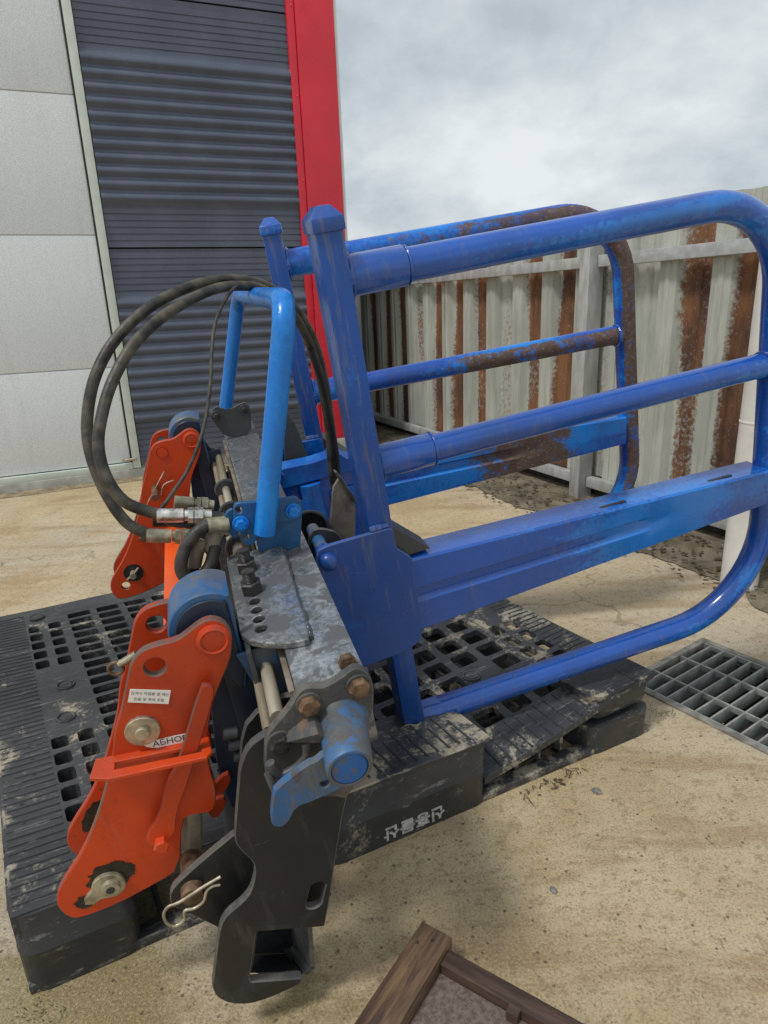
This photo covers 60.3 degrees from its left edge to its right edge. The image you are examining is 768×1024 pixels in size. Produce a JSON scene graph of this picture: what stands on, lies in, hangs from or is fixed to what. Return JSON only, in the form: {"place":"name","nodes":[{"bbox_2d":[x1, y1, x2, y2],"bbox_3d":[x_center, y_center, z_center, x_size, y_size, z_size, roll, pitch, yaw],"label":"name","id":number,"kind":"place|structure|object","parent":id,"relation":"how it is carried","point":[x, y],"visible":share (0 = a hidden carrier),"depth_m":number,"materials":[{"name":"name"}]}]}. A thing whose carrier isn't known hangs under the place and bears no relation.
{"place":"outdoors","nodes":[
{"label":"outdoors","id":0,"kind":"place"},
{"bbox_2d":[0,0,347,493],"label":"warehouse","id":1,"kind":"structure","parent":0,"point":[150,149],"depth_m":3.76,"materials":[{"name":"paint"}]},
{"bbox_2d":[0,0,72,94],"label":"wall panel","id":2,"kind":"structure","parent":1,"relation":"in","point":[33,53],"depth_m":3.36,"materials":[{"name":"paint"}]},
{"bbox_2d":[0,90,94,234],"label":"wall panel","id":3,"kind":"structure","parent":1,"relation":"in","point":[44,187],"depth_m":3.51,"materials":[{"name":"paint"}]},
{"bbox_2d":[0,236,114,373],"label":"wall panel","id":4,"kind":"structure","parent":1,"relation":"in","point":[54,315],"depth_m":3.69,"materials":[{"name":"paint"}]},
{"bbox_2d":[0,368,130,476],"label":"wall panel","id":5,"kind":"structure","parent":1,"relation":"in","point":[40,413],"depth_m":3.84,"materials":[{"name":"paint"}]},
{"bbox_2d":[0,469,767,1023],"bbox_3d":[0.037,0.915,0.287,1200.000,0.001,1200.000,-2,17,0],"label":"ground","id":6,"kind":"structure","parent":0,"point":[666,957],"depth_m":1.15,"materials":[{"name":"concrete"}]},
{"bbox_2d":[0,464,229,498],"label":"dirt strip","id":7,"kind":"object","parent":6,"relation":"on","point":[45,490],"visible":0.23,"depth_m":3.88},
{"bbox_2d":[0,583,653,993],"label":"plastic pallet","id":8,"kind":"object","parent":6,"relation":"on","point":[58,693],"visible":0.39,"depth_m":1.36,"materials":[{"name":"black plastic"}]},
{"bbox_2d":[57,189,767,1003],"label":"bale grab","id":9,"kind":"object","parent":8,"relation":"on","point":[303,595],"visible":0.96,"depth_m":1.05,"materials":[{"name":"blue metal"}]},
{"bbox_2d":[8,705,680,1023],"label":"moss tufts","id":10,"kind":"object","parent":6,"relation":"on","point":[206,929],"visible":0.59,"depth_m":0.96,"materials":[{"name":"plant"}]},
{"bbox_2d":[3,495,750,1009],"bbox_3d":[0.114,0.298,2.241,3.398,0.002,3.098,-2,17,0],"label":"grit","id":11,"kind":"object","parent":6,"relation":"on","point":[643,749],"visible":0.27,"depth_m":1.20,"materials":[{"name":"stone"}]},
{"bbox_2d":[354,922,582,1023],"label":"wooden crate","id":12,"kind":"object","parent":6,"relation":"on","point":[431,977],"visible":1,"depth_m":0.91,"materials":[{"name":"brown wood"}]},
{"bbox_2d":[550,886,556,893],"bbox_3d":[0.287,0.641,1.121,0.010,0.008,0.014,-18,23,-40],"label":"stone","id":13,"kind":"object","parent":6,"relation":"on","point":[553,890],"visible":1,"depth_m":1.12,"materials":[{"name":"grey stone"}]},
{"bbox_2d":[520,768,587,805],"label":"twig litter","id":14,"kind":"object","parent":6,"relation":"on","point":[556,786],"visible":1,"depth_m":1.36,"materials":[{"name":"brown plant"}]},
{"bbox_2d":[355,186,767,535],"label":"corrugated fence","id":15,"kind":"object","parent":6,"relation":"on","point":[695,288],"visible":0.54,"depth_m":3.15,"materials":[{"name":"white metal"}]},
{"bbox_2d":[375,424,767,612],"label":"soil strip","id":16,"kind":"object","parent":6,"relation":"on","point":[556,490],"visible":0.16,"depth_m":3.12,"materials":[{"name":"brown soil"}]},
{"bbox_2d":[376,428,767,596],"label":"leaf litter","id":17,"kind":"object","parent":16,"relation":"on","point":[661,547],"visible":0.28,"depth_m":2.63,"materials":[{"name":"brown plant"}]},
{"bbox_2d":[720,261,761,590],"bbox_3d":[1.191,-0.253,2.100,0.119,1.095,0.119,-2,17,0],"label":"drain pipe","id":18,"kind":"object","parent":16,"relation":"on","point":[736,530],"visible":0.39,"depth_m":2.09,"materials":[{"name":"plastic"}]},
{"bbox_2d":[591,787,601,793],"bbox_3d":[0.432,0.565,1.341,0.021,0.012,0.014,10,21,34],"label":"stone","id":19,"kind":"object","parent":6,"relation":"on","point":[596,790],"visible":1,"depth_m":1.34,"materials":[{"name":"grey stone"}]},
{"bbox_2d":[645,638,767,754],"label":"drain grate","id":20,"kind":"object","parent":6,"relation":"in","point":[718,688],"visible":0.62,"depth_m":1.71,"materials":[{"name":"metal"}]},
{"bbox_2d":[336,0,767,240],"label":"sky","id":21,"kind":"structure","parent":0,"point":[452,111],"materials":[{"name":"grey"}]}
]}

